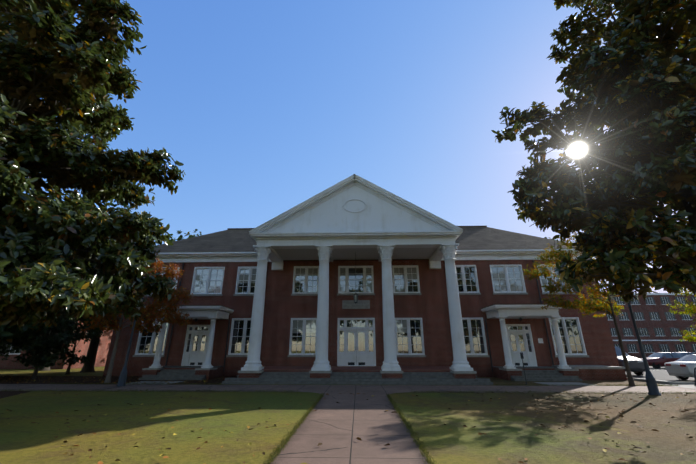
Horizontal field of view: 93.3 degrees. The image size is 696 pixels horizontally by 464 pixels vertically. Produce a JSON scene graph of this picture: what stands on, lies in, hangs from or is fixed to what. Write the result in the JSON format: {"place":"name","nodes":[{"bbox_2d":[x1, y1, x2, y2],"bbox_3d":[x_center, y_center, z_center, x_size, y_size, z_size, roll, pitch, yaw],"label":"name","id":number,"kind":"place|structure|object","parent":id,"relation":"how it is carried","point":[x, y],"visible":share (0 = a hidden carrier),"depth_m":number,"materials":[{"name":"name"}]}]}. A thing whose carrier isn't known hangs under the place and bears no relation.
{"place":"outdoors","nodes":[
{"label":"outdoors","id":0,"kind":"place"},
{"bbox_2d":[38,210,96,370],"bbox_3d":[-26.637,4.655,30.637,11.524,15.468,10.531,-1,-20,2],"label":"tree","id":1,"kind":"object","parent":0,"point":[45,369],"depth_m":28.21,"materials":[{"name":"green plant"}]},
{"bbox_2d":[130,381,182,383],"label":"grass strip","id":2,"kind":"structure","parent":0,"point":[157,382],"depth_m":17.90,"materials":[{"name":"plant"}]},
{"bbox_2d":[2,0,689,292],"label":"sky","id":3,"kind":"structure","parent":0,"point":[265,106],"materials":[{"name":"blue"}]},
{"bbox_2d":[0,358,695,463],"bbox_3d":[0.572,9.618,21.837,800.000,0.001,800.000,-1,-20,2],"label":"lawn","id":4,"kind":"structure","parent":0,"point":[510,437],"depth_m":7.85,"materials":[{"name":"green plant"}]},
{"bbox_2d":[0,341,20,359],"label":"shrub","id":5,"kind":"object","parent":4,"relation":"on","point":[3,350],"depth_m":22.26,"materials":[{"name":"green plant"}]},
{"bbox_2d":[0,391,30,398],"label":"walkway","id":6,"kind":"structure","parent":4,"relation":"on","point":[3,394],"depth_m":13.49,"materials":[{"name":"grey concrete"}]},
{"bbox_2d":[0,307,61,345],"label":"tree","id":7,"kind":"object","parent":4,"relation":"on","point":[9,330],"visible":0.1,"depth_m":18.04,"materials":[{"name":"green plant"}]},
{"bbox_2d":[7,308,85,378],"bbox_3d":[-19.272,6.684,20.695,4.042,4.957,4.301,-1,-20,2],"label":"tree","id":8,"kind":"object","parent":4,"relation":"on","point":[55,341],"depth_m":20.18,"materials":[{"name":"green plant"}]},
{"bbox_2d":[0,316,112,368],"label":"building","id":9,"kind":"structure","parent":4,"relation":"on","point":[103,350],"depth_m":31.88,"materials":[{"name":"brick"}]},
{"bbox_2d":[33,312,106,374],"bbox_3d":[-20.457,7.446,24.638,4.633,6.174,4.433,-1,-20,2],"label":"tree","id":10,"kind":"object","parent":4,"relation":"on","point":[74,359],"depth_m":24.03,"materials":[{"name":"green plant"}]},
{"bbox_2d":[0,0,185,327],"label":"magnolia tree","id":11,"kind":"object","parent":4,"relation":"on","point":[43,45],"depth_m":9.51,"materials":[{"name":"green plant"}]},
{"bbox_2d":[57,203,158,372],"bbox_3d":[-20.508,4.779,29.421,10.766,14.417,9.134,-1,-20,2],"label":"tree","id":12,"kind":"object","parent":4,"relation":"on","point":[92,350],"depth_m":26.65,"materials":[{"name":"plant"}]},
{"bbox_2d":[0,375,236,384],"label":"mulch bed","id":13,"kind":"object","parent":4,"relation":"on","point":[96,378],"depth_m":19.14,"materials":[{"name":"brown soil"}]},
{"bbox_2d":[116,297,143,385],"bbox_3d":[-11.215,5.405,17.032,0.470,4.700,0.470,-1,-20,2],"label":"trunk","id":14,"kind":"object","parent":4,"relation":"on","point":[122,378],"visible":0.6,"depth_m":16.52,"materials":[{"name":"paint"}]},
{"bbox_2d":[81,256,193,382],"bbox_3d":[-12.324,4.800,18.716,6.296,7.174,4.385,-1,-20,2],"label":"autumn tree","id":15,"kind":"object","parent":4,"relation":"on","point":[154,307],"depth_m":18.90,"materials":[{"name":"orange plant"}]},
{"bbox_2d":[1,391,301,463],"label":"lawn leaves","id":16,"kind":"object","parent":4,"relation":"on","point":[100,462],"visible":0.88,"depth_m":6.87,"materials":[{"name":"brown plant"}]},
{"bbox_2d":[168,229,201,241],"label":"tree","id":17,"kind":"object","parent":4,"relation":"on","point":[179,237],"depth_m":46.31,"materials":[{"name":"green plant"}]},
{"bbox_2d":[103,260,619,376],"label":"brick walls","id":18,"kind":"structure","parent":4,"relation":"on","point":[428,306],"depth_m":23.12,"materials":[{"name":"red brick"}]},
{"bbox_2d":[139,305,233,379],"bbox_3d":[-10.419,7.137,21.492,4.400,4.440,2.990,-1,-20,2],"label":"entrance porch","id":19,"kind":"object","parent":18,"relation":"attached to","point":[156,370],"visible":0.79,"depth_m":20.78,"materials":[{"name":"white paint"}]},
{"bbox_2d":[222,174,492,384],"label":"portico","id":20,"kind":"structure","parent":18,"relation":"attached to","point":[350,216],"depth_m":20.28,"materials":[{"name":"white paint"}]},
{"bbox_2d":[353,252,357,303],"bbox_3d":[0.510,3.041,22.064,0.318,3.500,0.278,-1,-20,2],"label":"hanging lantern","id":21,"kind":"object","parent":20,"relation":"hanging from","point":[355,295],"visible":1,"depth_m":21.58,"materials":[{"name":"grey metal"}]},
{"bbox_2d":[165,260,553,371],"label":"downspouts","id":22,"kind":"object","parent":18,"relation":"attached to","point":[265,290],"visible":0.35,"depth_m":22.57,"materials":[{"name":"metal"}]},
{"bbox_2d":[133,264,588,365],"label":"windows","id":23,"kind":"structure","parent":18,"relation":"in","point":[355,337],"depth_m":23.02,"materials":[{"name":"glass"}]},
{"bbox_2d":[148,226,574,260],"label":"building roof","id":24,"kind":"structure","parent":18,"relation":"on","point":[468,239],"depth_m":26.26,"materials":[{"name":"grey"}]},
{"bbox_2d":[154,251,582,262],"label":"cornice","id":25,"kind":"structure","parent":18,"relation":"attached to","point":[190,258],"depth_m":24.49,"materials":[{"name":"white paint"}]},
{"bbox_2d":[520,353,526,383],"bbox_3d":[9.266,7.182,17.323,0.128,1.550,0.117,12,-23,-29],"label":"sign post","id":26,"kind":"object","parent":4,"relation":"on","point":[521,355],"visible":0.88,"depth_m":17.43,"materials":[{"name":"grey metal"}]},
{"bbox_2d":[481,303,582,380],"bbox_3d":[11.471,6.912,20.862,4.400,4.440,2.990,-1,-20,2],"label":"entrance porch","id":27,"kind":"object","parent":4,"relation":"on","point":[509,370],"visible":1,"depth_m":20.43,"materials":[{"name":"white paint"}]},
{"bbox_2d":[408,391,695,463],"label":"lawn leaves","id":28,"kind":"object","parent":4,"relation":"on","point":[620,416],"visible":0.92,"depth_m":8.91,"materials":[{"name":"brown plant"}]},
{"bbox_2d":[523,232,635,385],"bbox_3d":[12.915,3.958,18.191,5.455,8.405,3.560,-1,-20,2],"label":"yellow tree","id":29,"kind":"object","parent":4,"relation":"on","point":[576,303],"depth_m":18.10,"materials":[{"name":"yellow plant"}]},
{"bbox_2d":[552,365,626,380],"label":"terrace wall","id":30,"kind":"structure","parent":4,"relation":"on","point":[601,372],"depth_m":19.35,"materials":[{"name":"brick"}]},
{"bbox_2d":[491,0,695,303],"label":"magnolia tree","id":31,"kind":"object","parent":4,"relation":"on","point":[673,79],"depth_m":8.65,"materials":[{"name":"green plant"}]},
{"bbox_2d":[620,291,660,395],"bbox_3d":[12.244,4.289,13.907,0.470,4.700,0.470,-1,-20,2],"label":"trunk","id":32,"kind":"object","parent":4,"relation":"on","point":[652,386],"visible":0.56,"depth_m":13.39,"materials":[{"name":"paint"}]},
{"bbox_2d":[601,293,695,357],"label":"brick building","id":33,"kind":"structure","parent":4,"relation":"on","point":[660,326],"depth_m":74.95,"materials":[{"name":"brick"}]},
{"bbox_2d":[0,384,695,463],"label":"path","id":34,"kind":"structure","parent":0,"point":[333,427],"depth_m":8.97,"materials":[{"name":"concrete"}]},
{"bbox_2d":[301,393,396,463],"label":"path leaves","id":35,"kind":"object","parent":34,"relation":"on","point":[358,438],"visible":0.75,"depth_m":8.30,"materials":[{"name":"brown plant"}]},
{"bbox_2d":[534,382,597,385],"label":"grass strip","id":36,"kind":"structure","parent":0,"point":[563,383],"depth_m":17.37,"materials":[{"name":"plant"}]},
{"bbox_2d":[625,366,694,381],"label":"parking lot","id":37,"kind":"structure","parent":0,"point":[661,374],"depth_m":21.94,"materials":[{"name":"grey asphalt"}]},
{"bbox_2d":[614,346,645,375],"bbox_3d":[19.561,9.596,24.628,2.140,2.018,4.640,-1,-20,2],"label":"dark car","id":38,"kind":"object","parent":37,"relation":"on","point":[636,366],"visible":0.17,"depth_m":22.46,"materials":[{"name":"grey paint"}]},
{"bbox_2d":[627,378,694,383],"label":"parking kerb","id":39,"kind":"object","parent":37,"relation":"on","point":[657,381],"visible":0.47,"depth_m":17.19,"materials":[{"name":"concrete"}]},
{"bbox_2d":[639,352,683,368],"bbox_3d":[30.503,12.453,31.858,4.640,1.494,2.140,-1,-20,2],"label":"dark red car","id":40,"kind":"object","parent":37,"relation":"on","point":[657,360],"visible":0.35,"depth_m":31.11,"materials":[{"name":"red paint"}]},
{"bbox_2d":[665,354,695,379],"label":"silver car","id":41,"kind":"object","parent":37,"relation":"on","point":[682,368],"visible":1,"depth_m":18.98,"materials":[{"name":"grey paint"}]},
{"bbox_2d":[672,352,693,355],"bbox_3d":[36.207,13.573,34.991,4.640,1.494,2.140,-1,-20,2],"label":"car","id":42,"kind":"object","parent":37,"relation":"on","point":[685,353],"depth_m":34.59,"materials":[{"name":"white paint"}]},
{"bbox_2d":[659,384,695,388],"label":"pavement","id":43,"kind":"structure","parent":0,"point":[688,386],"depth_m":16.39,"materials":[{"name":"concrete"}]},
{"bbox_2d":[663,287,695,341],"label":"yellow green tree","id":44,"kind":"object","parent":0,"point":[691,307],"depth_m":15.23,"materials":[{"name":"plant"}]},
{"bbox_2d":[694,367,695,385],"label":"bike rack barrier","id":45,"kind":"object","parent":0,"point":[695,375],"visible":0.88,"depth_m":16.25,"materials":[{"name":"grey metal"}]}
]}

